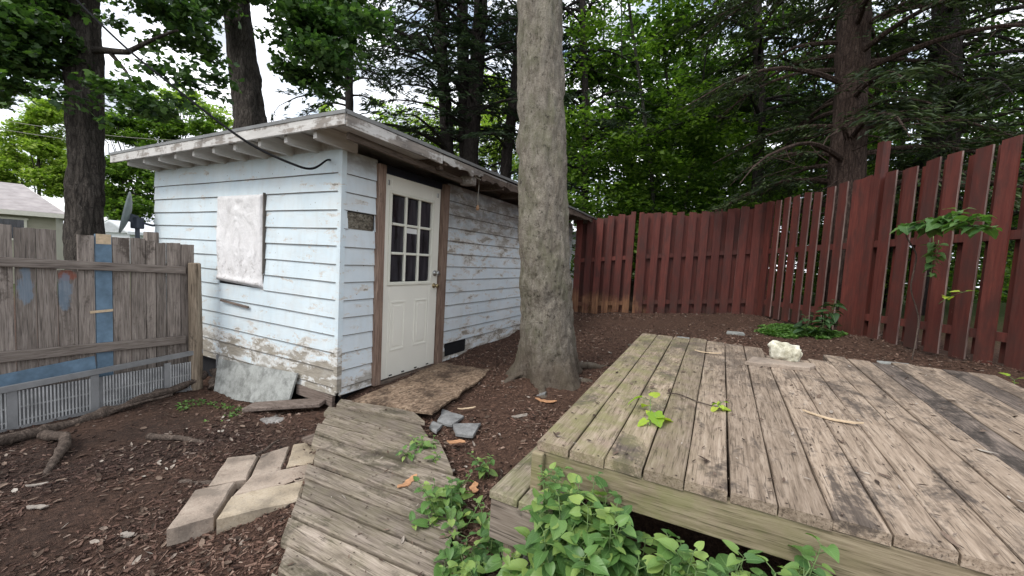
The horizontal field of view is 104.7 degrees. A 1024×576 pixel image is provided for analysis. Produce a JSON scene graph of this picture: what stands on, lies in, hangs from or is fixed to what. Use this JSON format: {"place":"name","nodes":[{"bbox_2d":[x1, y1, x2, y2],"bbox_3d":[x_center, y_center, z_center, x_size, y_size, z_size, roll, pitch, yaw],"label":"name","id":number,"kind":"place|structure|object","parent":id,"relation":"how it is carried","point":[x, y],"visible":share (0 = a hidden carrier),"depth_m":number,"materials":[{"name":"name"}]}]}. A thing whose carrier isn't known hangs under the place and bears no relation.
{"place":"outdoors","nodes":[
{"label":"outdoors","id":0,"kind":"place"},
{"bbox_2d":[1,129,131,146],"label":"utility wire","id":1,"kind":"object","parent":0,"point":[55,137],"visible":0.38,"depth_m":17.73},
{"bbox_2d":[2,120,163,139],"bbox_3d":[-19.753,-7.961,20.000,0.022,1.603,9.257,5,5,28],"label":"utility wire","id":2,"kind":"object","parent":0,"point":[63,129],"visible":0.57,"depth_m":18.21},
{"bbox_2d":[0,269,1023,575],"bbox_3d":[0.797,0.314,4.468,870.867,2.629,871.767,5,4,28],"label":"ground","id":3,"kind":"structure","parent":0,"point":[128,429],"depth_m":2.97,"materials":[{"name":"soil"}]},
{"bbox_2d":[0,182,63,283],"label":"house","id":4,"kind":"structure","parent":3,"relation":"on","point":[22,206],"depth_m":14.80,"materials":[{"name":"beige"}]},
{"bbox_2d":[0,216,27,239],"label":"window","id":5,"kind":"structure","parent":4,"relation":"in","point":[14,222],"depth_m":14.27,"materials":[{"name":"grey glass"}]},
{"bbox_2d":[0,95,66,199],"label":"maple tree","id":6,"kind":"object","parent":3,"relation":"on","point":[45,170],"visible":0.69,"depth_m":29.26,"materials":[{"name":"green plant"}]},
{"bbox_2d":[25,482,48,486],"bbox_3d":[-2.866,1.184,2.386,0.100,0.012,0.024,1,5,-30],"label":"bark flake","id":7,"kind":"object","parent":3,"relation":"on","point":[31,485],"visible":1,"depth_m":2.38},
{"bbox_2d":[26,504,49,508],"bbox_3d":[-2.587,1.192,2.157,0.100,0.012,0.039,3,4,-3],"label":"bark flake","id":8,"kind":"object","parent":3,"relation":"on","point":[40,506],"visible":1,"depth_m":2.15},
{"bbox_2d":[36,430,71,474],"bbox_3d":[-3.226,1.156,2.795,0.837,0.131,0.167,6,5,39],"label":"fallen branch","id":9,"kind":"object","parent":3,"relation":"on","point":[64,439],"visible":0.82,"depth_m":2.84,"materials":[{"name":"wood"}]},
{"bbox_2d":[0,224,202,393],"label":"board fence","id":10,"kind":"object","parent":3,"relation":"on","point":[159,314],"visible":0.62,"depth_m":3.58,"materials":[{"name":"grey wood"}]},
{"bbox_2d":[0,370,207,445],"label":"fallen log","id":11,"kind":"object","parent":3,"relation":"on","point":[32,433],"visible":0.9,"depth_m":3.38,"materials":[{"name":"wood"}]},
{"bbox_2d":[0,349,218,432],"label":"grid panel","id":12,"kind":"object","parent":3,"relation":"on","point":[39,405],"visible":0.81,"depth_m":3.48,"materials":[{"name":"plastic"}]},
{"bbox_2d":[0,0,243,357],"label":"maple tree","id":13,"kind":"object","parent":3,"relation":"on","point":[33,46],"visible":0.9,"depth_m":5.16,"materials":[{"name":"green plant"}]},
{"bbox_2d":[120,531,134,537],"bbox_3d":[-2.003,1.283,2.058,0.072,0.010,0.039,4,4,6],"label":"bark flake","id":14,"kind":"object","parent":3,"relation":"on","point":[126,534],"visible":1,"depth_m":2.06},
{"bbox_2d":[104,220,154,238],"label":"garage","id":15,"kind":"structure","parent":3,"relation":"on","point":[112,227],"depth_m":22.94,"materials":[{"name":"white"}]},
{"bbox_2d":[119,192,154,237],"bbox_3d":[-4.735,-0.022,5.102,0.417,2.356,0.568,5,4,28],"label":"satellite dish","id":16,"kind":"object","parent":3,"relation":"on","point":[137,223],"visible":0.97,"depth_m":4.88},
{"bbox_2d":[114,394,172,409],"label":"fallen branch","id":17,"kind":"object","parent":3,"relation":"on","point":[137,403],"visible":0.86,"depth_m":3.67,"materials":[{"name":"wood"}]},
{"bbox_2d":[65,102,228,222],"bbox_3d":[-26.331,-7.760,29.235,10.302,12.368,5.157,3,4,-9],"label":"maple tree","id":18,"kind":"object","parent":3,"relation":"on","point":[123,173],"visible":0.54,"depth_m":28.29,"materials":[{"name":"green plant"}]},
{"bbox_2d":[145,433,204,442],"bbox_3d":[-2.524,1.193,3.051,0.717,0.073,0.116,4,4,17],"label":"surface root","id":19,"kind":"object","parent":3,"relation":"on","point":[154,436],"visible":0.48,"depth_m":3.08,"materials":[{"name":"brown plant"}]},
{"bbox_2d":[140,82,233,138],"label":"maple tree","id":20,"kind":"object","parent":3,"relation":"on","point":[213,110],"visible":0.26,"depth_m":29.51,"materials":[{"name":"green plant"}]},
{"bbox_2d":[178,479,212,484],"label":"fallen branch","id":21,"kind":"object","parent":3,"relation":"on","point":[206,482],"visible":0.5,"depth_m":2.48,"materials":[{"name":"wood"}]},
{"bbox_2d":[167,482,235,546],"bbox_3d":[-1.720,1.243,2.213,0.194,0.103,0.393,2,4,-20],"label":"concrete paver","id":22,"kind":"object","parent":3,"relation":"on","point":[200,512],"visible":0.94,"depth_m":2.12,"materials":[{"name":"concrete"}]},
{"bbox_2d":[174,399,241,421],"bbox_3d":[-2.799,1.125,3.697,0.899,0.093,0.388,5,4,28],"label":"clover patch","id":23,"kind":"object","parent":3,"relation":"on","point":[186,407],"visible":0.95,"depth_m":3.78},
{"bbox_2d":[207,368,216,389],"bbox_3d":[-3.250,1.008,4.327,0.221,0.236,0.186,5,4,28],"label":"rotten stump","id":24,"kind":"object","parent":3,"relation":"on","point":[211,382],"visible":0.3,"depth_m":4.27,"materials":[{"name":"wood"}]},
{"bbox_2d":[209,454,258,488],"bbox_3d":[-1.796,1.209,2.573,0.191,0.097,0.371,2,4,-21],"label":"concrete paver","id":25,"kind":"object","parent":3,"relation":"on","point":[238,470],"visible":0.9,"depth_m":2.54,"materials":[{"name":"concrete"}]},
{"bbox_2d":[214,359,298,402],"bbox_3d":[-2.645,0.975,3.991,1.349,0.455,0.123,5,4,27],"label":"leaning panel","id":26,"kind":"object","parent":3,"relation":"on","point":[239,381],"visible":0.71,"depth_m":3.95,"materials":[{"name":"concrete"}]},
{"bbox_2d":[216,480,304,534],"bbox_3d":[-1.423,1.256,2.280,0.426,0.116,0.212,1,5,-29],"label":"concrete paver","id":27,"kind":"object","parent":3,"relation":"on","point":[246,508],"visible":0.83,"depth_m":2.22,"materials":[{"name":"concrete"}]},
{"bbox_2d":[234,465,306,495],"bbox_3d":[-1.486,1.232,2.473,0.418,0.101,0.194,1,5,-31],"label":"concrete paver","id":28,"kind":"object","parent":3,"relation":"on","point":[267,480],"visible":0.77,"depth_m":2.46,"materials":[{"name":"concrete"}]},
{"bbox_2d":[252,446,289,475],"bbox_3d":[-1.637,1.216,2.684,0.164,0.098,0.401,2,4,-21],"label":"concrete paver","id":29,"kind":"object","parent":3,"relation":"on","point":[274,460],"visible":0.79,"depth_m":2.68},
{"bbox_2d":[255,439,279,455],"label":"twig","id":30,"kind":"object","parent":29,"relation":"on","point":[264,450],"visible":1,"depth_m":2.76,"materials":[{"name":"wood"}]},
{"bbox_2d":[260,415,285,423],"bbox_3d":[-2.007,1.153,3.364,0.285,0.110,0.176,5,4,28],"label":"rock","id":31,"kind":"object","parent":3,"relation":"on","point":[275,418],"visible":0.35,"depth_m":3.33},
{"bbox_2d":[242,398,325,411],"bbox_3d":[-2.028,1.047,3.549,0.696,0.123,0.170,3,4,1],"label":"loose plank","id":32,"kind":"object","parent":3,"relation":"on","point":[286,404],"visible":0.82,"depth_m":3.49,"materials":[{"name":"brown wood"}]},
{"bbox_2d":[187,0,397,128],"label":"maple tree","id":33,"kind":"object","parent":3,"relation":"on","point":[324,39],"visible":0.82,"depth_m":7.13,"materials":[{"name":"green plant"}]},
{"bbox_2d":[286,443,315,468],"bbox_3d":[-1.472,1.202,2.810,0.185,0.092,0.366,2,4,-21],"label":"concrete paver","id":34,"kind":"object","parent":3,"relation":"on","point":[299,456],"visible":0.57,"depth_m":2.74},
{"bbox_2d":[302,433,314,445],"bbox_3d":[-1.389,1.097,2.830,0.263,0.049,0.100,6,5,34],"label":"loose board","id":35,"kind":"object","parent":3,"relation":"on","point":[308,439],"visible":0.38,"depth_m":2.84,"materials":[{"name":"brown wood"}]},
{"bbox_2d":[266,1,403,122],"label":"conifer tree","id":36,"kind":"object","parent":3,"relation":"on","point":[348,99],"visible":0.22,"depth_m":12.90,"materials":[{"name":"green plant"}]},
{"bbox_2d":[109,108,596,406],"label":"garden shed","id":37,"kind":"structure","parent":3,"relation":"on","point":[373,253],"depth_m":4.02,"materials":[{"name":"white"}]},
{"bbox_2d":[76,0,330,169],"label":"overhead cable","id":38,"kind":"object","parent":37,"relation":"attached to","point":[197,105],"visible":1,"depth_m":3.17,"materials":[{"name":"rubber"}]},
{"bbox_2d":[216,194,263,288],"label":"window cover","id":39,"kind":"structure","parent":37,"relation":"in","point":[239,217],"depth_m":4.07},
{"bbox_2d":[262,193,266,280],"bbox_3d":[-2.827,-0.515,4.119,0.849,0.915,0.035,5,4,28],"label":"window frame","id":40,"kind":"structure","parent":37,"relation":"in","point":[264,194],"depth_m":3.91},
{"bbox_2d":[381,174,440,379],"bbox_3d":[-1.072,-0.104,4.260,0.114,2.050,0.870,5,4,28],"label":"door","id":41,"kind":"structure","parent":37,"relation":"in","point":[411,226],"depth_m":4.24,"materials":[{"name":"beige paint"}]},
{"bbox_2d":[271,399,457,575],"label":"boardwalk","id":42,"kind":"structure","parent":3,"relation":"on","point":[339,519],"depth_m":2.17,"materials":[{"name":"grey wood"}]},
{"bbox_2d":[397,474,416,487],"bbox_3d":[-0.615,1.146,2.339,0.053,0.016,0.164,5,4,28],"label":"wood chip","id":43,"kind":"object","parent":42,"relation":"on","point":[407,482],"visible":0.89,"depth_m":2.33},
{"bbox_2d":[287,311,1023,575],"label":"leaf crumbs","id":44,"kind":"object","parent":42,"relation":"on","point":[948,537],"visible":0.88,"depth_m":1.98,"materials":[{"name":"plant"}]},
{"bbox_2d":[311,63,516,173],"bbox_3d":[-6.751,-8.540,28.820,16.163,15.181,4.807,4,4,5],"label":"maple tree","id":45,"kind":"object","parent":3,"relation":"on","point":[429,108],"visible":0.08,"depth_m":27.85,"materials":[{"name":"green plant"}]},
{"bbox_2d":[395,434,442,463],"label":"leafy plant","id":46,"kind":"object","parent":3,"relation":"on","point":[425,444],"visible":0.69,"depth_m":2.63,"materials":[{"name":"green plant"}]},
{"bbox_2d":[353,362,490,414],"bbox_3d":[-0.778,0.953,3.967,0.776,0.051,1.497,4,4,17],"label":"board sheet","id":47,"kind":"object","parent":3,"relation":"on","point":[429,403],"visible":0.95,"depth_m":3.72,"materials":[{"name":"wood"}]},
{"bbox_2d":[281,0,581,168],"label":"conifer tree","id":48,"kind":"object","parent":3,"relation":"on","point":[444,141],"visible":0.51,"depth_m":10.91,"materials":[{"name":"green plant"}]},
{"bbox_2d":[429,421,441,433],"bbox_3d":[-0.603,1.087,3.093,0.099,0.029,0.202,4,4,7],"label":"slate piece","id":49,"kind":"object","parent":3,"relation":"on","point":[434,427],"visible":1,"depth_m":3.08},
{"bbox_2d":[368,95,518,179],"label":"maple tree","id":50,"kind":"object","parent":3,"relation":"on","point":[514,159],"visible":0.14,"depth_m":23.38,"materials":[{"name":"green plant"}]},
{"bbox_2d":[409,469,482,538],"bbox_3d":[-0.344,1.143,2.110,0.378,0.278,0.360,3,4,0],"label":"leafy plant","id":51,"kind":"object","parent":3,"relation":"on","point":[451,504],"visible":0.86,"depth_m":2.10,"materials":[{"name":"green plant"}]},
{"bbox_2d":[437,409,463,426],"bbox_3d":[-0.536,1.065,3.250,0.258,0.032,0.217,5,4,28],"label":"slate piece","id":52,"kind":"object","parent":3,"relation":"on","point":[447,418],"visible":0.98,"depth_m":3.21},
{"bbox_2d":[447,439,464,443],"bbox_3d":[-0.402,1.099,2.836,0.129,0.014,0.060,2,4,-16],"label":"wood chip","id":53,"kind":"object","parent":3,"relation":"on","point":[456,441],"visible":1,"depth_m":2.83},
{"bbox_2d":[358,0,568,157],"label":"conifer tree","id":54,"kind":"object","parent":3,"relation":"on","point":[413,51],"visible":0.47,"depth_m":11.25,"materials":[{"name":"green plant"}]},
{"bbox_2d":[453,423,480,437],"bbox_3d":[-0.345,1.089,3.022,0.217,0.041,0.191,3,4,-7],"label":"slate piece","id":55,"kind":"object","parent":3,"relation":"on","point":[467,430],"visible":1,"depth_m":3.02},
{"bbox_2d":[433,532,502,575],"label":"leafy plant","id":56,"kind":"object","parent":3,"relation":"on","point":[476,562],"visible":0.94,"depth_m":1.75,"materials":[{"name":"green plant"}]},
{"bbox_2d":[358,0,587,164],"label":"conifer tree","id":57,"kind":"object","parent":3,"relation":"on","point":[471,149],"visible":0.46,"depth_m":11.37,"materials":[{"name":"green plant"}]},
{"bbox_2d":[469,481,478,492],"bbox_3d":[-0.227,1.193,2.363,0.056,0.013,0.110,3,4,-7],"label":"wood chip","id":58,"kind":"object","parent":3,"relation":"on","point":[473,486],"visible":0.99,"depth_m":2.36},
{"bbox_2d":[468,451,497,479],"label":"leafy plant","id":59,"kind":"object","parent":3,"relation":"on","point":[483,469],"visible":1,"depth_m":2.45,"materials":[{"name":"green plant"}]},
{"bbox_2d":[470,498,502,567],"bbox_3d":[-0.110,1.172,1.930,0.195,0.269,0.270,4,4,12],"label":"leafy plant","id":60,"kind":"object","parent":3,"relation":"on","point":[492,545],"visible":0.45,"depth_m":1.88,"materials":[{"name":"green plant"}]},
{"bbox_2d":[0,311,1023,575],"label":"mulch chips","id":61,"kind":"object","parent":3,"relation":"on","point":[128,567],"visible":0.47,"depth_m":2.55,"materials":[{"name":"brown plant"}]},
{"bbox_2d":[515,554,530,565],"bbox_3d":[0.035,1.159,1.580,0.090,0.229,0.101,5,4,28],"label":"rock","id":62,"kind":"object","parent":3,"relation":"on","point":[522,556],"visible":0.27,"depth_m":1.57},
{"bbox_2d":[489,446,566,565],"bbox_3d":[0.298,1.104,2.026,0.385,0.535,1.020,5,4,28],"label":"deck step","id":63,"kind":"object","parent":3,"relation":"on","point":[511,495],"visible":0.34,"depth_m":1.63,"materials":[{"name":"grey wood"}]},
{"bbox_2d":[461,0,600,178],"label":"conifer tree","id":64,"kind":"object","parent":3,"relation":"on","point":[506,140],"visible":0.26,"depth_m":11.85,"materials":[{"name":"green plant"}]},
{"bbox_2d":[535,397,556,402],"bbox_3d":[0.306,1.027,3.606,0.200,0.018,0.067,4,4,17],"label":"bark flake","id":65,"kind":"object","parent":3,"relation":"on","point":[546,401],"visible":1,"depth_m":3.60,"materials":[{"name":"orange wood"}]},
{"bbox_2d":[501,0,606,397],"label":"maple tree","id":66,"kind":"object","parent":3,"relation":"on","point":[546,355],"visible":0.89,"depth_m":3.86,"materials":[{"name":"grey plant"}]},
{"bbox_2d":[524,462,603,539],"bbox_3d":[0.197,1.000,1.545,0.311,0.679,0.247,3,4,-5],"label":"leafy plant","id":67,"kind":"object","parent":3,"relation":"on","point":[548,493],"visible":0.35,"depth_m":1.48,"materials":[{"name":"green plant"}]},
{"bbox_2d":[491,526,644,575],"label":"leafy plant","id":68,"kind":"object","parent":3,"relation":"on","point":[512,566],"visible":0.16,"depth_m":1.50,"materials":[{"name":"green plant"}]},
{"bbox_2d":[570,231,575,286],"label":"outbuilding","id":69,"kind":"structure","parent":3,"relation":"on","point":[573,245],"depth_m":13.80,"materials":[{"name":"white"}]},
{"bbox_2d":[518,473,667,575],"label":"leafy plant","id":70,"kind":"object","parent":3,"relation":"on","point":[596,542],"visible":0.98,"depth_m":1.36,"materials":[{"name":"green plant"}]},
{"bbox_2d":[502,0,683,212],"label":"conifer tree","id":71,"kind":"object","parent":3,"relation":"on","point":[584,91],"visible":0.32,"depth_m":10.87,"materials":[{"name":"green plant"}]},
{"bbox_2d":[572,212,636,313],"bbox_3d":[1.930,-0.441,8.493,1.253,2.371,0.114,5,4,24],"label":"red fence","id":72,"kind":"object","parent":3,"relation":"on","point":[603,259],"visible":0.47,"depth_m":8.44,"materials":[{"name":"paint"}]},
{"bbox_2d":[513,1,708,227],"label":"woodland tree","id":73,"kind":"object","parent":3,"relation":"on","point":[629,76],"visible":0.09,"depth_m":12.77,"materials":[{"name":"green plant"}]},
{"bbox_2d":[566,0,710,240],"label":"woodland tree","id":74,"kind":"object","parent":3,"relation":"on","point":[623,84],"visible":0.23,"depth_m":11.79,"materials":[{"name":"green plant"}]},
{"bbox_2d":[563,0,769,212],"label":"woodland tree","id":75,"kind":"object","parent":3,"relation":"on","point":[590,30],"visible":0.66,"depth_m":9.90,"materials":[{"name":"green plant"}]},
{"bbox_2d":[602,2,741,200],"bbox_3d":[8.118,-10.412,19.578,6.805,20.651,7.996,5,4,28],"label":"woodland tree","id":76,"kind":"object","parent":3,"relation":"on","point":[675,67],"depth_m":17.34,"materials":[{"name":"green plant"}]},
{"bbox_2d":[590,0,779,239],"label":"woodland tree","id":77,"kind":"object","parent":3,"relation":"on","point":[664,56],"visible":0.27,"depth_m":10.58,"materials":[{"name":"green plant"}]},
{"bbox_2d":[632,202,766,314],"bbox_3d":[3.644,-0.408,7.811,2.294,2.531,0.114,5,4,20],"label":"red fence","id":78,"kind":"object","parent":3,"relation":"on","point":[707,262],"visible":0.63,"depth_m":7.76,"materials":[{"name":"paint"}]},
{"bbox_2d":[602,0,797,215],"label":"woodland tree","id":79,"kind":"object","parent":3,"relation":"on","point":[765,46],"visible":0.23,"depth_m":10.23,"materials":[{"name":"green plant"}]},
{"bbox_2d":[646,529,764,575],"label":"leafy plant","id":80,"kind":"object","parent":3,"relation":"on","point":[680,561],"visible":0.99,"depth_m":1.26,"materials":[{"name":"green plant"}]},
{"bbox_2d":[638,3,790,221],"bbox_3d":[6.846,-6.086,13.911,5.123,13.146,5.323,5,4,28],"label":"woodland tree","id":81,"kind":"object","parent":3,"relation":"on","point":[701,73],"visible":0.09,"depth_m":12.75,"materials":[{"name":"green plant"}]},
{"bbox_2d":[647,8,821,212],"bbox_3d":[8.863,-6.507,15.802,7.623,13.555,6.122,5,4,28],"label":"woodland tree","id":82,"kind":"object","parent":3,"relation":"on","point":[749,113],"visible":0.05,"depth_m":14.82,"materials":[{"name":"green plant"}]},
{"bbox_2d":[726,331,744,335],"bbox_3d":[3.221,0.661,5.698,0.231,0.061,0.146,5,4,28],"label":"stone scrap","id":83,"kind":"object","parent":3,"relation":"on","point":[735,333],"visible":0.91,"depth_m":5.67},
{"bbox_2d":[665,0,827,245],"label":"woodland tree","id":84,"kind":"object","parent":3,"relation":"on","point":[734,45],"visible":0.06,"depth_m":13.52,"materials":[{"name":"green plant"}]},
{"bbox_2d":[512,1,1023,302],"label":"woodland mass","id":85,"kind":"object","parent":3,"relation":"on","point":[1010,118],"visible":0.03,"depth_m":15.96,"materials":[{"name":"green plant"}]},
{"bbox_2d":[636,0,909,208],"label":"conifer tree","id":86,"kind":"object","parent":3,"relation":"on","point":[762,106],"visible":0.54,"depth_m":9.37,"materials":[{"name":"green plant"}]},
{"bbox_2d":[530,333,1023,575],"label":"wooden deck","id":87,"kind":"structure","parent":3,"relation":"on","point":[864,535],"depth_m":1.65,"materials":[{"name":"brown wood"}]},
{"bbox_2d":[627,392,672,427],"bbox_3d":[0.701,0.621,1.969,0.214,0.128,0.275,3,4,3],"label":"leafy shoot","id":88,"kind":"object","parent":87,"relation":"on","point":[657,418],"visible":0.96,"depth_m":1.89,"materials":[{"name":"green plant"}]},
{"bbox_2d":[667,393,721,409],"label":"vine stem","id":89,"kind":"object","parent":87,"relation":"on","point":[693,399],"visible":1,"depth_m":2.19,"materials":[{"name":"brown plant"}]},
{"bbox_2d":[710,401,730,411],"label":"leafy shoot","id":90,"kind":"object","parent":87,"relation":"on","point":[713,408],"visible":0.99,"depth_m":2.07,"materials":[{"name":"green plant"}]},
{"bbox_2d":[745,356,814,370],"bbox_3d":[1.973,0.561,2.912,0.456,0.039,0.228,5,4,28],"label":"flat stone","id":91,"kind":"object","parent":87,"relation":"on","point":[769,362],"visible":1,"depth_m":2.88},
{"bbox_2d":[768,340,802,361],"bbox_3d":[2.070,0.496,3.002,0.228,0.183,0.122,5,4,28],"label":"white stone","id":92,"kind":"object","parent":87,"relation":"on","point":[786,351],"visible":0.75,"depth_m":2.96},
{"bbox_2d":[802,409,863,423],"bbox_3d":[1.608,0.651,1.987,0.240,0.021,0.028,6,5,38],"label":"wood splinter","id":93,"kind":"object","parent":87,"relation":"on","point":[838,420],"visible":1,"depth_m":1.98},
{"bbox_2d":[736,533,839,575],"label":"leafy plant","id":94,"kind":"object","parent":3,"relation":"on","point":[792,568],"visible":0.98,"depth_m":1.20,"materials":[{"name":"green plant"}]},
{"bbox_2d":[564,89,1023,304],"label":"understory brush","id":95,"kind":"object","parent":3,"relation":"on","point":[674,158],"visible":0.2,"depth_m":9.91,"materials":[{"name":"green plant"}]},
{"bbox_2d":[754,323,848,339],"bbox_3d":[4.112,0.605,5.681,1.114,0.176,1.125,5,4,28],"label":"ground cover","id":96,"kind":"object","parent":3,"relation":"on","point":[778,329],"visible":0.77,"depth_m":5.45,"materials":[{"name":"plant"}]},
{"bbox_2d":[701,2,913,301],"bbox_3d":[8.744,-5.362,12.206,5.708,12.249,4.258,5,4,28],"label":"woodland tree","id":97,"kind":"object","parent":3,"relation":"on","point":[789,54],"visible":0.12,"depth_m":12.57,"materials":[{"name":"green plant"}]},
{"bbox_2d":[793,299,846,334],"bbox_3d":[4.078,0.393,5.261,0.557,0.527,0.322,5,4,28],"label":"nettle plant","id":98,"kind":"object","parent":3,"relation":"on","point":[827,321],"visible":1,"depth_m":5.22,"materials":[{"name":"green plant"}]},
{"bbox_2d":[740,5,899,298],"bbox_3d":[10.841,-6.608,14.050,5.362,14.653,5.148,5,4,28],"label":"woodland tree","id":99,"kind":"object","parent":3,"relation":"on","point":[870,146],"visible":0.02,"depth_m":13.97,"materials":[{"name":"green plant"}]},
{"bbox_2d":[671,0,1023,326],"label":"conifer tree","id":100,"kind":"object","parent":3,"relation":"on","point":[847,151],"visible":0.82,"depth_m":6.41,"materials":[{"name":"green plant"}]},
{"bbox_2d":[770,32,926,233],"bbox_3d":[14.444,-8.488,16.383,6.544,18.520,6.992,3,4,0],"label":"woodland tree","id":101,"kind":"object","parent":3,"relation":"on","point":[917,84],"visible":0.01,"depth_m":15.39,"materials":[{"name":"green plant"}]},
{"bbox_2d":[756,134,1023,370],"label":"red fence","id":102,"kind":"object","parent":3,"relation":"on","point":[868,244],"visible":0.87,"depth_m":4.56,"materials":[{"name":"paint"}]},
{"bbox_2d":[919,236,948,277],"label":"climbing vine","id":103,"kind":"object","parent":102,"relation":"attached to","point":[929,258],"visible":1,"depth_m":3.80,"materials":[{"name":"green plant"}]},
{"bbox_2d":[889,207,1001,359],"bbox_3d":[3.829,0.038,3.596,0.392,1.490,0.987,4,4,17],"label":"climbing vine","id":104,"kind":"object","parent":102,"relation":"attached to","point":[932,226],"visible":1,"depth_m":3.51,"materials":[{"name":"green plant"}]},
{"bbox_2d":[939,290,971,303],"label":"climbing vine","id":105,"kind":"object","parent":102,"relation":"attached to","point":[946,297],"visible":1,"depth_m":3.48,"materials":[{"name":"green plant"}]},
{"bbox_2d":[763,0,1023,315],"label":"conifer tree","id":106,"kind":"object","parent":3,"relation":"on","point":[890,45],"visible":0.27,"depth_m":7.74,"materials":[{"name":"green plant"}]},
{"bbox_2d":[877,361,910,364],"bbox_3d":[3.808,0.773,3.921,0.286,0.062,0.150,5,4,28],"label":"stone scrap","id":107,"kind":"object","parent":3,"relation":"on","point":[883,362],"visible":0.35,"depth_m":3.96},
{"bbox_2d":[787,1,1023,307],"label":"woodland tree","id":108,"kind":"object","parent":3,"relation":"on","point":[893,235],"visible":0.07,"depth_m":10.45,"materials":[{"name":"green plant"}]},
{"bbox_2d":[871,7,1023,266],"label":"woodland tree","id":109,"kind":"object","parent":3,"relation":"on","point":[989,110],"visible":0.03,"depth_m":9.84,"materials":[{"name":"green plant"}]},
{"bbox_2d":[882,0,1023,266],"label":"conifer tree","id":110,"kind":"object","parent":3,"relation":"on","point":[1019,50],"visible":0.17,"depth_m":7.94,"materials":[{"name":"green plant"}]},
{"bbox_2d":[0,0,1023,287],"label":"sky","id":111,"kind":"structure","parent":0,"point":[270,83],"materials":[{"name":"white"}]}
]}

